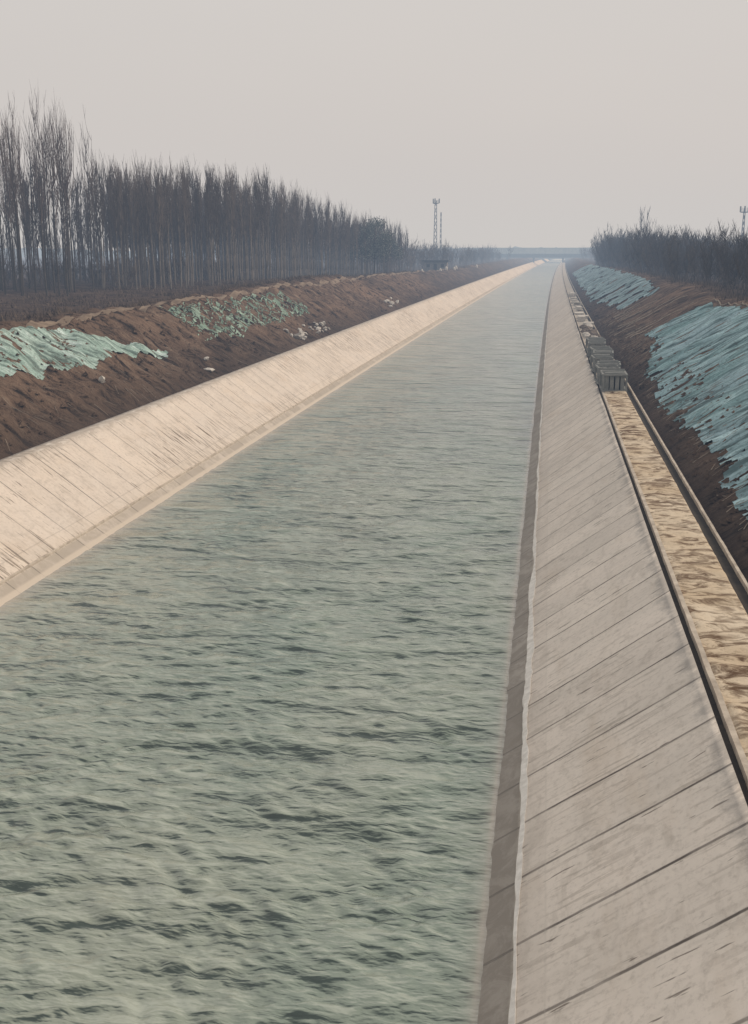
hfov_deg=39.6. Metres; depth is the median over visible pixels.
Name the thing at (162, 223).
poplar tree
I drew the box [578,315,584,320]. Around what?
slab pile
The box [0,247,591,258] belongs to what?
hills
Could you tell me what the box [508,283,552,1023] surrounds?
mortar lip
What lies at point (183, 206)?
poplar tree
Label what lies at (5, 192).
poplar tree
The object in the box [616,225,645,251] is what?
scrub tree
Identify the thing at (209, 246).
poplar tree
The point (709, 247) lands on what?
scrub tree
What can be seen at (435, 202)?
telecom mast
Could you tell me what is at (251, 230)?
poplar tree
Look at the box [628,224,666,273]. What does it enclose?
scrub tree
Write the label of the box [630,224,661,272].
scrub tree
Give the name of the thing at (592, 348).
ribbed block
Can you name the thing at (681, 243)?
scrub tree
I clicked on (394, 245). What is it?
evergreen tree
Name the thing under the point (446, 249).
bare tree
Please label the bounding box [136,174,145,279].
poplar tree
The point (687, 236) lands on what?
scrub tree
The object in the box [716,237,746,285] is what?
scrub tree
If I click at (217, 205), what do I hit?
poplar tree
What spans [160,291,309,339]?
dust net
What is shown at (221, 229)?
poplar tree
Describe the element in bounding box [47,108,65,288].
poplar tree
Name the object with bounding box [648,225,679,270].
scrub tree
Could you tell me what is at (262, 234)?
poplar tree
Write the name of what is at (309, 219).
poplar tree
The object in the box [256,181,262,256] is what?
poplar tree
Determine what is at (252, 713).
water
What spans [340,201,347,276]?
poplar tree
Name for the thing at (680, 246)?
scrub tree
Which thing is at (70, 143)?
poplar tree
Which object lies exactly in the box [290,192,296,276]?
poplar tree
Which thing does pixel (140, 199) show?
poplar tree
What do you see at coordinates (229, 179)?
poplar tree
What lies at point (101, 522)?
mortar lip
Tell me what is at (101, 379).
debris lump
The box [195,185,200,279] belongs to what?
poplar tree
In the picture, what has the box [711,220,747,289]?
scrub tree
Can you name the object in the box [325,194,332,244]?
poplar tree
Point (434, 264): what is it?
shed
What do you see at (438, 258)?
bare tree
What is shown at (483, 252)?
bare tree
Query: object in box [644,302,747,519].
dust net
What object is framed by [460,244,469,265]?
bare tree
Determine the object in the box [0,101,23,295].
poplar tree
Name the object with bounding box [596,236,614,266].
scrub tree
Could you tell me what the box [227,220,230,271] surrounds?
poplar tree
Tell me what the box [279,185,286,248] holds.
poplar tree
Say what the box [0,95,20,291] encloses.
poplar tree
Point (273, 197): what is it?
poplar tree
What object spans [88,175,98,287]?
poplar tree
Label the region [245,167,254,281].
poplar tree
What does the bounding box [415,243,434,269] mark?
bare tree
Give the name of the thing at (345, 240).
poplar tree
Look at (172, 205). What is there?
poplar tree
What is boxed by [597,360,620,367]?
ribbed block
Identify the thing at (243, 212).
poplar tree
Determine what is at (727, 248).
scrub tree
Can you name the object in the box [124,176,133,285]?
poplar tree
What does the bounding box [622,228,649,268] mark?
scrub tree
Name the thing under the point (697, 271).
scrub tree
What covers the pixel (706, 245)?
scrub tree
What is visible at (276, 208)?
poplar tree
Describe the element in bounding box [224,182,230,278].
poplar tree
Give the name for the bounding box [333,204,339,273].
poplar tree
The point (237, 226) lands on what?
poplar tree
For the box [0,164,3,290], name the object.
poplar tree
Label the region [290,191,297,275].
poplar tree
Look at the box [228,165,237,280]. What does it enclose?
poplar tree
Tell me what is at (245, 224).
poplar tree
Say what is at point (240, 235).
poplar tree
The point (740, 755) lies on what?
kerb
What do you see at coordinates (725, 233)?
scrub tree
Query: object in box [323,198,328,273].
poplar tree
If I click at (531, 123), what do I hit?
sky
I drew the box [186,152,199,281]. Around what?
poplar tree
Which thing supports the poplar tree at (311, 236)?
on the ground
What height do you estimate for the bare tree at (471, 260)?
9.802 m
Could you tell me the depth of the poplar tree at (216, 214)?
138.84 m
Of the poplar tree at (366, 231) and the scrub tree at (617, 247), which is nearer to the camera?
the poplar tree at (366, 231)
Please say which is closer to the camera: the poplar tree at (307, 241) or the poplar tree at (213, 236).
the poplar tree at (213, 236)
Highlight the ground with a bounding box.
[0,257,747,582]
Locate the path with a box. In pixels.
[563,263,747,759]
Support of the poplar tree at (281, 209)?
on the ground
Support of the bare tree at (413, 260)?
on the ground
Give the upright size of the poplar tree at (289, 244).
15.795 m
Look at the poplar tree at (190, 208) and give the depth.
133.97 m
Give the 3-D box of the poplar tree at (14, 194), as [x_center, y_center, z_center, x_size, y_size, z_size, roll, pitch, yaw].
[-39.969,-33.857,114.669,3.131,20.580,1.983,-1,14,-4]
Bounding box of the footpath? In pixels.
[0,269,443,333]
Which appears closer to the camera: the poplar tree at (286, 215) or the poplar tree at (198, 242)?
the poplar tree at (198, 242)
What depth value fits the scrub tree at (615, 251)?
259.79 m
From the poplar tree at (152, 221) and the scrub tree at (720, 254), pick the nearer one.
the scrub tree at (720, 254)
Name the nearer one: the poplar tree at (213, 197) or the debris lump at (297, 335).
the debris lump at (297, 335)
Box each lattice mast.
[439,212,441,257]
[740,206,747,234]
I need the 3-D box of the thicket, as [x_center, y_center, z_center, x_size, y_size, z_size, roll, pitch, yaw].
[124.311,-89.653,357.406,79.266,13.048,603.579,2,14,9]
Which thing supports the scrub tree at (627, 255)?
on the ground
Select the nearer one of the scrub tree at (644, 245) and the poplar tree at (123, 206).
the poplar tree at (123, 206)
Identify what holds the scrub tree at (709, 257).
on the ground
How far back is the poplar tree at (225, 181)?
152.44 m
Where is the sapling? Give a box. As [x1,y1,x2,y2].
[639,205,645,233]
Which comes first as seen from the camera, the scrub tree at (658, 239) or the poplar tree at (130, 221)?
the poplar tree at (130, 221)
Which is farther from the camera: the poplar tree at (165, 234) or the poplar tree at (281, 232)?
the poplar tree at (281, 232)
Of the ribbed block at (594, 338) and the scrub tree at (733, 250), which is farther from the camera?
the scrub tree at (733, 250)
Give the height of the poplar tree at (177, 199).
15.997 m
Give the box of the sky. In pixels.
[0,0,747,250]
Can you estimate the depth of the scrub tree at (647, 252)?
175.17 m
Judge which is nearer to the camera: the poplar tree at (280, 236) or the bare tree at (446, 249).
the poplar tree at (280, 236)
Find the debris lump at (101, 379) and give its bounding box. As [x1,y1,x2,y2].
[99,376,105,382]
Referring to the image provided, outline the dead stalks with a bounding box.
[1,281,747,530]
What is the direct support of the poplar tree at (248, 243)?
on the ground
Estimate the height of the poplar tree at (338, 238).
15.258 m
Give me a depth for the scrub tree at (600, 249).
325.10 m
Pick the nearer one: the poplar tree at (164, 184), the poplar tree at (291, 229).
the poplar tree at (164, 184)
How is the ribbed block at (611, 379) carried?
on the path
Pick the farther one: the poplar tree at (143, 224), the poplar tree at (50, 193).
the poplar tree at (143, 224)
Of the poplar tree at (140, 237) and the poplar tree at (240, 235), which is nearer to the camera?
the poplar tree at (140, 237)
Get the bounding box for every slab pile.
[572,301,581,305]
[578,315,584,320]
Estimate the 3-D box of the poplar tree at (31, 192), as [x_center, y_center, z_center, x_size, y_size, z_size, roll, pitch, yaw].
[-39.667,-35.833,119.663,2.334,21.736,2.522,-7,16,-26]
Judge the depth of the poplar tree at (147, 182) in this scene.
129.31 m
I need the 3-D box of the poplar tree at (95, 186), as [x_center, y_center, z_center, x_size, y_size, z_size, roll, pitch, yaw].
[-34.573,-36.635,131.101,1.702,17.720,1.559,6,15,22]
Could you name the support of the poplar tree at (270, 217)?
on the ground
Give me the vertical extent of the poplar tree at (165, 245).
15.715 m
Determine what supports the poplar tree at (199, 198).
on the ground
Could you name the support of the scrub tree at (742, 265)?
on the ground
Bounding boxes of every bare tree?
[403,241,417,270]
[404,235,419,271]
[408,247,421,270]
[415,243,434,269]
[416,245,425,269]
[420,246,431,264]
[422,240,436,259]
[431,244,438,259]
[436,242,448,259]
[438,242,450,259]
[439,239,450,259]
[445,252,454,267]
[446,248,457,266]
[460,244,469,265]
[469,247,476,264]
[479,246,489,262]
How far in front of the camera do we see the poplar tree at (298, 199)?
177.20 m
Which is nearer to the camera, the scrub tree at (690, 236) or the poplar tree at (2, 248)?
the poplar tree at (2, 248)
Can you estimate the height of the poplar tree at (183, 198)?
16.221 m
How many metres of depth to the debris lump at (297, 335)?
103.97 m
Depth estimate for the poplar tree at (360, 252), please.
225.83 m
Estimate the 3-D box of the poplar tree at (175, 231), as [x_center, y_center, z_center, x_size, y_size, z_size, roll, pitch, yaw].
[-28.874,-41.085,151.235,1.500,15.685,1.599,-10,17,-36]
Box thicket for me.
[637,226,746,274]
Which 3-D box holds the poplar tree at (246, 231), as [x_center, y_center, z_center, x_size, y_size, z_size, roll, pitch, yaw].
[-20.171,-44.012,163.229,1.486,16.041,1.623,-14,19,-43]
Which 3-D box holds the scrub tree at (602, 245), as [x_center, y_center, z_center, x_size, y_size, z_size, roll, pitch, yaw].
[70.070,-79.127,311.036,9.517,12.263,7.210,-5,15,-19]
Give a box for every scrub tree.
[591,232,615,266]
[594,235,618,263]
[595,229,617,266]
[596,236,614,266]
[601,233,622,266]
[603,222,615,267]
[605,228,641,266]
[606,235,627,267]
[611,231,622,266]
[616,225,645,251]
[618,230,649,267]
[621,227,648,268]
[621,232,645,271]
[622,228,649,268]
[626,219,649,266]
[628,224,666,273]
[629,221,649,267]
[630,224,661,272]
[632,222,656,271]
[639,228,675,273]
[640,223,668,238]
[640,229,678,276]
[640,231,664,271]
[644,224,685,270]
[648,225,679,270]
[660,235,695,274]
[663,228,704,253]
[663,232,697,281]
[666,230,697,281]
[666,233,694,277]
[668,223,712,274]
[669,226,716,275]
[684,227,726,274]
[685,234,726,278]
[686,240,716,282]
[690,241,717,282]
[693,229,721,278]
[693,250,713,279]
[695,225,739,281]
[699,228,734,286]
[700,227,724,282]
[708,219,744,276]
[710,236,747,296]
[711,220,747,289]
[712,232,745,282]
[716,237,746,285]
[724,230,742,283]
[732,220,747,248]
[733,238,747,298]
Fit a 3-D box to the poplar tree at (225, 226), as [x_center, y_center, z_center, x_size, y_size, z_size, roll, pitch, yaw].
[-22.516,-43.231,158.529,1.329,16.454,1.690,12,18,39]
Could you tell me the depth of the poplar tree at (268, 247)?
174.30 m
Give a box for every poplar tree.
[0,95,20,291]
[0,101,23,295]
[0,107,22,295]
[0,110,14,284]
[0,113,14,289]
[0,116,17,291]
[0,163,5,294]
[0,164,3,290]
[8,105,30,288]
[14,103,36,292]
[24,80,47,295]
[30,114,49,289]
[32,112,50,289]
[37,93,55,292]
[37,99,72,295]
[40,107,61,296]
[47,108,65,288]
[48,98,71,291]
[49,97,72,289]
[53,113,75,292]
[61,179,72,288]
[76,105,98,288]
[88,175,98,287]
[89,153,104,288]
[95,152,106,288]
[103,162,115,287]
[105,155,119,286]
[109,170,120,289]
[110,162,123,287]
[115,170,128,286]
[119,170,129,283]
[122,161,137,289]
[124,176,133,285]
[132,154,146,285]
[132,172,143,284]
[132,173,141,287]
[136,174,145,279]
[139,167,150,283]
[141,155,155,287]
[141,170,151,287]
[146,169,159,279]
[151,160,164,285]
[152,164,160,271]
[153,161,163,288]
[156,185,166,285]
[159,155,171,283]
[161,172,169,283]
[161,174,166,282]
[162,174,171,288]
[164,156,175,285]
[168,178,175,271]
[169,179,177,275]
[172,168,181,286]
[174,178,182,267]
[177,161,189,287]
[178,179,184,280]
[180,163,189,262]
[180,163,191,284]
[180,166,191,268]
[182,160,193,276]
[182,176,191,285]
[184,166,194,287]
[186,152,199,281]
[194,175,204,282]
[194,193,201,280]
[195,165,203,274]
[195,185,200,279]
[200,182,210,284]
[202,159,213,283]
[202,184,208,279]
[203,160,213,285]
[205,188,210,276]
[206,164,214,261]
[209,164,215,280]
[210,168,218,284]
[212,170,220,284]
[213,165,224,281]
[214,175,220,280]
[218,222,221,273]
[219,189,227,278]
[219,193,225,244]
[221,158,229,279]
[221,176,229,283]
[221,178,229,275]
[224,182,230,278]
[225,164,235,282]
[225,169,235,284]
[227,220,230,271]
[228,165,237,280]
[232,169,239,279]
[234,163,241,279]
[235,177,244,282]
[236,188,242,267]
[238,180,248,278]
[239,182,248,278]
[239,221,244,279]
[241,177,249,277]
[242,180,248,279]
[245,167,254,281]
[246,191,248,271]
[246,192,254,279]
[248,196,253,278]
[249,167,261,280]
[250,190,254,273]
[251,169,258,279]
[253,175,260,278]
[255,163,266,279]
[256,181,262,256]
[258,182,264,276]
[260,168,271,278]
[260,177,268,274]
[262,187,266,276]
[265,182,273,279]
[265,207,271,279]
[269,179,278,279]
[270,201,273,278]
[270,209,275,278]
[271,179,279,256]
[273,183,280,278]
[276,183,283,278]
[276,187,284,271]
[276,191,282,277]
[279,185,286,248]
[280,177,286,277]
[281,177,288,278]
[285,188,290,277]
[285,208,287,277]
[286,196,291,277]
[288,197,295,276]
[289,181,300,276]
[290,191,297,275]
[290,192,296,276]
[290,209,293,269]
[292,188,299,275]
[294,184,302,275]
[299,191,305,276]
[299,201,302,268]
[300,210,305,275]
[303,195,308,275]
[304,191,310,274]
[305,202,312,274]
[307,196,313,274]
[309,190,317,275]
[309,201,314,275]
[311,208,316,274]
[314,207,317,274]
[316,199,322,260]
[318,197,324,274]
[318,211,324,273]
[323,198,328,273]
[324,209,327,270]
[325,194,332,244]
[325,197,332,274]
[331,205,337,273]
[331,214,335,274]
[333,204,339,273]
[335,209,339,273]
[337,207,341,274]
[338,204,344,271]
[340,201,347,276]
[343,220,347,275]
[344,211,348,275]
[346,208,352,275]
[351,214,356,275]
[354,218,359,274]
[355,214,359,271]
[358,218,362,272]
[358,218,362,273]
[361,211,366,264]
[368,209,371,273]
[381,219,385,271]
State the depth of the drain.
31.25 m
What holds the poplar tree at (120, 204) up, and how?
on the ground
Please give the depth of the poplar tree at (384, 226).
232.99 m
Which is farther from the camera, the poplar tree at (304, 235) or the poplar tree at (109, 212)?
the poplar tree at (304, 235)
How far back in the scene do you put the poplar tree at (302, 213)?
185.18 m
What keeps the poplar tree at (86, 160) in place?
on the ground
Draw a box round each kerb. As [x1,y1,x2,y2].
[562,265,747,788]
[565,263,747,593]
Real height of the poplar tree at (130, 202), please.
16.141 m
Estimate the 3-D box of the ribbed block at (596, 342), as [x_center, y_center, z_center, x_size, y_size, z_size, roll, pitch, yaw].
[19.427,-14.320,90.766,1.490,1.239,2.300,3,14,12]
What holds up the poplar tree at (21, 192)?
on the ground
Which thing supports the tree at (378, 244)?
on the ground
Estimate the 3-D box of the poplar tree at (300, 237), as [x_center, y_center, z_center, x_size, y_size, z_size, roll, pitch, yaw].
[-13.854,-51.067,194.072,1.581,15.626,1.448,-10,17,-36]
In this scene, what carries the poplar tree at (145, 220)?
on the ground
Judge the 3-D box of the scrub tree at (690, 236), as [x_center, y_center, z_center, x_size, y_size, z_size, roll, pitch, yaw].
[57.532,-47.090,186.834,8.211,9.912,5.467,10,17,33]
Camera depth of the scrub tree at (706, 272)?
112.55 m
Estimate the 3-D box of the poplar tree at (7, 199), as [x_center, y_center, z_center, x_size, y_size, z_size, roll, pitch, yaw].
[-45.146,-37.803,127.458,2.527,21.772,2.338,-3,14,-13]
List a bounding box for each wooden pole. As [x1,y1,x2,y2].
[616,295,651,315]
[626,302,693,338]
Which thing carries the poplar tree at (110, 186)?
on the ground
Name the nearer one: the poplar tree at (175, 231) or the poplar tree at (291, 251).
the poplar tree at (175, 231)
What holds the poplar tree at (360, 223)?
on the ground
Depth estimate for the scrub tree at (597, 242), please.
319.24 m
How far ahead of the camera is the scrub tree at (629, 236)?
259.99 m
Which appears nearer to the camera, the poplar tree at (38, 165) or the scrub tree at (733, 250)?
the poplar tree at (38, 165)
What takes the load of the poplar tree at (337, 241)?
on the ground
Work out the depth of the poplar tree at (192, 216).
149.69 m
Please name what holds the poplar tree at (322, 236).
on the ground
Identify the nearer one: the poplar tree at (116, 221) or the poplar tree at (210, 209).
the poplar tree at (116, 221)
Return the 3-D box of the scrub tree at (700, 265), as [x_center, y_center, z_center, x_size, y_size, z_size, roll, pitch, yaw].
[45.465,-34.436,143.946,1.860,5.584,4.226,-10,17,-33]
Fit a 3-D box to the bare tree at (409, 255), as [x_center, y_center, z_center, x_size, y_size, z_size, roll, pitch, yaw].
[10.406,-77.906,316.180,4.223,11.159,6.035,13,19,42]
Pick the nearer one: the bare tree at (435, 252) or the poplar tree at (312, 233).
the poplar tree at (312, 233)
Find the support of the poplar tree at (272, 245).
on the ground
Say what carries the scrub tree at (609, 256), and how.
on the ground
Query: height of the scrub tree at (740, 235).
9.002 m
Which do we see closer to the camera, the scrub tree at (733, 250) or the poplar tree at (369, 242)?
the scrub tree at (733, 250)
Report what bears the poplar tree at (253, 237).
on the ground
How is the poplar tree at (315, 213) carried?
on the ground
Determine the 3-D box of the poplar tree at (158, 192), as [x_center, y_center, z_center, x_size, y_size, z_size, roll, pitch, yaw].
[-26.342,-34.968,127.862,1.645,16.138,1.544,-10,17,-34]
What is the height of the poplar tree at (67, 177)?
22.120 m
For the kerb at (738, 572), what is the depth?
37.88 m
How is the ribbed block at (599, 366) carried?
on the path
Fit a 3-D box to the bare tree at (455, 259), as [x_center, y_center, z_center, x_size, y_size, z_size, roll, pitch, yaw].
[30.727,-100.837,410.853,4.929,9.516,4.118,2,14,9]
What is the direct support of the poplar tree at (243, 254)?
on the ground
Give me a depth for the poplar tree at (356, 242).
216.51 m
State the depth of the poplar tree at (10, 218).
121.14 m
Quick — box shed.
[422,260,449,270]
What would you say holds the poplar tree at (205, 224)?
on the ground
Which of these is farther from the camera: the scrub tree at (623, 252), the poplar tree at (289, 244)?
the scrub tree at (623, 252)
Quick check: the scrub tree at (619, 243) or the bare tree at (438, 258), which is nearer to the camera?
the scrub tree at (619, 243)
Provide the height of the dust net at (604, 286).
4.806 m
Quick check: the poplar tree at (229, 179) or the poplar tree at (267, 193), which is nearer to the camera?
the poplar tree at (229, 179)
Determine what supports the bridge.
on the ground
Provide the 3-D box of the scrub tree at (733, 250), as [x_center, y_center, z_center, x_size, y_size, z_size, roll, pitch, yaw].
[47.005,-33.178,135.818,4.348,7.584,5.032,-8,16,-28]
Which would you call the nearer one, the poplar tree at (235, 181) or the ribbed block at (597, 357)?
the ribbed block at (597, 357)
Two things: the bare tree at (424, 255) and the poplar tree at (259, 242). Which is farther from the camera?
the bare tree at (424, 255)
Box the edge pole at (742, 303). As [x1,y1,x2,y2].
[713,298,747,306]
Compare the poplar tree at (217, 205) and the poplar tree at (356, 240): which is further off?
the poplar tree at (356, 240)
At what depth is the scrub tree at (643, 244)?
193.51 m
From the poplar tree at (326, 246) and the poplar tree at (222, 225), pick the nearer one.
the poplar tree at (222, 225)
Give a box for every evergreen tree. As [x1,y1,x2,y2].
[344,216,388,260]
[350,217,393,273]
[373,234,403,272]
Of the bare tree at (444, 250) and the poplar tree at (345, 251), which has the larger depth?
the bare tree at (444, 250)
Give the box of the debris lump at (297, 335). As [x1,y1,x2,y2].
[293,333,299,338]
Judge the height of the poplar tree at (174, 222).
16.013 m
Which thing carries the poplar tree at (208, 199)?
on the ground
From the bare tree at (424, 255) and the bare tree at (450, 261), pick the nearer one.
the bare tree at (424, 255)
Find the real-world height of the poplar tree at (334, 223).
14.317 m
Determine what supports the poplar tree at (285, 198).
on the ground
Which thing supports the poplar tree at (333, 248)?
on the ground
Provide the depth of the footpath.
92.17 m
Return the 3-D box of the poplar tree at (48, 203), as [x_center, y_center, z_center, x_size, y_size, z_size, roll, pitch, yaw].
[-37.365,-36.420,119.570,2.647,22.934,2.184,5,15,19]
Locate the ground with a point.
(15, 392)
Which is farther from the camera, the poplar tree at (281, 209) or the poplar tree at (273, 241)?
the poplar tree at (273, 241)
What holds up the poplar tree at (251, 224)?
on the ground
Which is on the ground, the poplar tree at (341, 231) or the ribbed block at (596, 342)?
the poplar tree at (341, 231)
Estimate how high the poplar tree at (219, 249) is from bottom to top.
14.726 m
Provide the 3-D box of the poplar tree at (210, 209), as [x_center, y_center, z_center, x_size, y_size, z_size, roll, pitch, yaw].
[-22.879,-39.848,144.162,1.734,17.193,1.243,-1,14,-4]
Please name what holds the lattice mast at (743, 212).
on the ground
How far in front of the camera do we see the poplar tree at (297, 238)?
184.19 m
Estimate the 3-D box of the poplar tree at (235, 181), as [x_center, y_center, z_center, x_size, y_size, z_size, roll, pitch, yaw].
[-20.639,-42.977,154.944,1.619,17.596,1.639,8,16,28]
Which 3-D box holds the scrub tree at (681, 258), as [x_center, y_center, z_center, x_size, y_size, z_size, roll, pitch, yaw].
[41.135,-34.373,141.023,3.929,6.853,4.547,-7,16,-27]
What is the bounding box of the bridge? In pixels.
[464,248,593,261]
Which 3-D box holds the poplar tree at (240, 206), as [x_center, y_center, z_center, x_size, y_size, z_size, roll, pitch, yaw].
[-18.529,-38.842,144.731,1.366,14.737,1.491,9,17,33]
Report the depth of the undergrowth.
112.52 m
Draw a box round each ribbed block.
[585,337,605,350]
[587,340,605,355]
[589,346,611,361]
[590,354,613,371]
[592,349,613,366]
[594,363,620,383]
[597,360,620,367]
[599,369,627,391]
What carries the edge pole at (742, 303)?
on the ground
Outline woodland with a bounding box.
[157,237,737,273]
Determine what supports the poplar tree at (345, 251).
on the ground
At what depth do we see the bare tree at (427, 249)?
383.94 m
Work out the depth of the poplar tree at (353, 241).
211.46 m
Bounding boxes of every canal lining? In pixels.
[0,259,548,606]
[477,259,747,1023]
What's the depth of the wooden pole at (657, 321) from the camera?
98.28 m
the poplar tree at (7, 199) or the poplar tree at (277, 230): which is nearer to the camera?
the poplar tree at (7, 199)
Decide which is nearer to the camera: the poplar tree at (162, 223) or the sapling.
the poplar tree at (162, 223)
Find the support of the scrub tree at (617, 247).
on the ground
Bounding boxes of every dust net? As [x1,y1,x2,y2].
[0,326,167,379]
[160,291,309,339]
[572,264,659,309]
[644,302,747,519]
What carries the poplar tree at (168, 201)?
on the ground
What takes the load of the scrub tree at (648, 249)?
on the ground
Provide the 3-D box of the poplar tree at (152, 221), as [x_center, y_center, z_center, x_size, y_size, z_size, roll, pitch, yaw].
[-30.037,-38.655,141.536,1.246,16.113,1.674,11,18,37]
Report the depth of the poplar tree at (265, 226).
157.53 m
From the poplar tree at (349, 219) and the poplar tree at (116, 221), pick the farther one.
the poplar tree at (349, 219)
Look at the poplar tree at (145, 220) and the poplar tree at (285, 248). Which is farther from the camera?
the poplar tree at (285, 248)
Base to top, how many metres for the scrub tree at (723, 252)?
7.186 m
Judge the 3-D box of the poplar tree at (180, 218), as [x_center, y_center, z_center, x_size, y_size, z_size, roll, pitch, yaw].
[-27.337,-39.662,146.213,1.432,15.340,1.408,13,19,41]
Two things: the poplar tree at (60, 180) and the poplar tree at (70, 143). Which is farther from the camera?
the poplar tree at (70, 143)
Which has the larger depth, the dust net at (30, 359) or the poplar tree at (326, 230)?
the poplar tree at (326, 230)
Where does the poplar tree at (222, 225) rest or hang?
on the ground
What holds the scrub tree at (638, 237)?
on the ground
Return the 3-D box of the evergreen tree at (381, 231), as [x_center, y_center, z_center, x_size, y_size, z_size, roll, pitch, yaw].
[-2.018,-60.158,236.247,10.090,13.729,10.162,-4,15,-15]
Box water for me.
[0,259,561,1023]
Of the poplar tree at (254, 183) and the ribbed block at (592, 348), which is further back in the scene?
the poplar tree at (254, 183)
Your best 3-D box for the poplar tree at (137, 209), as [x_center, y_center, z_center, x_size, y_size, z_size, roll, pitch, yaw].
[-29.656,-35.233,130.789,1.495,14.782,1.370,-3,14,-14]
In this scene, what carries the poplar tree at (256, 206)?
on the ground
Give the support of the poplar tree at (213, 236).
on the ground
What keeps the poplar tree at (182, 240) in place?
on the ground
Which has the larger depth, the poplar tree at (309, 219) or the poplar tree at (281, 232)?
the poplar tree at (309, 219)
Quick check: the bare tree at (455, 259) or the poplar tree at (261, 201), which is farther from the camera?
the bare tree at (455, 259)
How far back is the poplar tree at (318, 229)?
195.83 m
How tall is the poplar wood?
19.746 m
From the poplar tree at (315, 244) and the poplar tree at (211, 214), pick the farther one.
the poplar tree at (315, 244)
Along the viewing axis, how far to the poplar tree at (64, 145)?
120.41 m
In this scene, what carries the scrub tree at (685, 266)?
on the ground
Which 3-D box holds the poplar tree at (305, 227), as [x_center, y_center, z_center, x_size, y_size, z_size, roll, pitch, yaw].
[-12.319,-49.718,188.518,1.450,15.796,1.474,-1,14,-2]
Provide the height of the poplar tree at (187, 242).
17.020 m
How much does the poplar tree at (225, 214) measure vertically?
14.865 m
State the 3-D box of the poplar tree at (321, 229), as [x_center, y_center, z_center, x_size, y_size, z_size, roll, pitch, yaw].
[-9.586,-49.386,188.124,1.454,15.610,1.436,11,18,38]
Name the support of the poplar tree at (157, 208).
on the ground
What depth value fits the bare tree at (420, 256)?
366.75 m
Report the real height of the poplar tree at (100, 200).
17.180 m
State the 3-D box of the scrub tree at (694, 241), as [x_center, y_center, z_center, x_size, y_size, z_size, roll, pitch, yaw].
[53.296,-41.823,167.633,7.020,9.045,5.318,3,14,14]
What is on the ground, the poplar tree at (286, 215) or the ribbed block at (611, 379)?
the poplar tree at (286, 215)
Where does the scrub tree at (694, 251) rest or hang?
on the ground
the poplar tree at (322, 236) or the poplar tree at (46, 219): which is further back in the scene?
the poplar tree at (322, 236)
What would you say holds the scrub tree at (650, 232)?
on the ground
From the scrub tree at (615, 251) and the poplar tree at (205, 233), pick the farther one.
the scrub tree at (615, 251)
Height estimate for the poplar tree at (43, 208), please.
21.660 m
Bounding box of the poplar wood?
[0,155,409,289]
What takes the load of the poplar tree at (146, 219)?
on the ground
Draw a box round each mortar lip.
[0,283,501,584]
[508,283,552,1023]
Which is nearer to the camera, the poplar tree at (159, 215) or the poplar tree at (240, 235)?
the poplar tree at (159, 215)
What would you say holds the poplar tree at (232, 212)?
on the ground
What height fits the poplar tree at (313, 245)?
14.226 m
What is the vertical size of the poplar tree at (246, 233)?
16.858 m
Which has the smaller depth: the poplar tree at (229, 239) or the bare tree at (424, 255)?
the poplar tree at (229, 239)
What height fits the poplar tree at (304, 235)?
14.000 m
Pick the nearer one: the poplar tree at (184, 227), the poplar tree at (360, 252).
the poplar tree at (184, 227)
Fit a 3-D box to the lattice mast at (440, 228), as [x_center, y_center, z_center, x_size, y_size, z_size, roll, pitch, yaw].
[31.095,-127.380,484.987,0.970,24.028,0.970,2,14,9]
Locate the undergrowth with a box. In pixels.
[0,266,747,323]
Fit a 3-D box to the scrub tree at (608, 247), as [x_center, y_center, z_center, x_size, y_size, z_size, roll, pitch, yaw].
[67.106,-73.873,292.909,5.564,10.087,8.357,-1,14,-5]
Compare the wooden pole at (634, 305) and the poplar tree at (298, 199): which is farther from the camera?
the poplar tree at (298, 199)
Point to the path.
(718, 613)
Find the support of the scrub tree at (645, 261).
on the ground
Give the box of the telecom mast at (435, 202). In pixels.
[433,198,439,257]
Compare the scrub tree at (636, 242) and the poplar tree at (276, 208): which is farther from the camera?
the scrub tree at (636, 242)
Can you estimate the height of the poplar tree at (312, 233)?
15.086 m
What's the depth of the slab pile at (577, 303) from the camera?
174.30 m
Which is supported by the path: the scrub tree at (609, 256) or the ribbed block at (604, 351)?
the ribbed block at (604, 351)
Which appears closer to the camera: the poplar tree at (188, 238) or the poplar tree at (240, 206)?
the poplar tree at (188, 238)
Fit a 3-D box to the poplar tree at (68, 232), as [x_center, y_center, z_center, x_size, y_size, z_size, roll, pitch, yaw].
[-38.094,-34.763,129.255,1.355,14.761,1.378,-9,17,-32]
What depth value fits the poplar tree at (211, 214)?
150.10 m
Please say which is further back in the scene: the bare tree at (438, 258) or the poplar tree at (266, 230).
the bare tree at (438, 258)
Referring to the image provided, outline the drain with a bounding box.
[562,264,747,805]
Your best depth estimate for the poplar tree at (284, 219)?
166.77 m

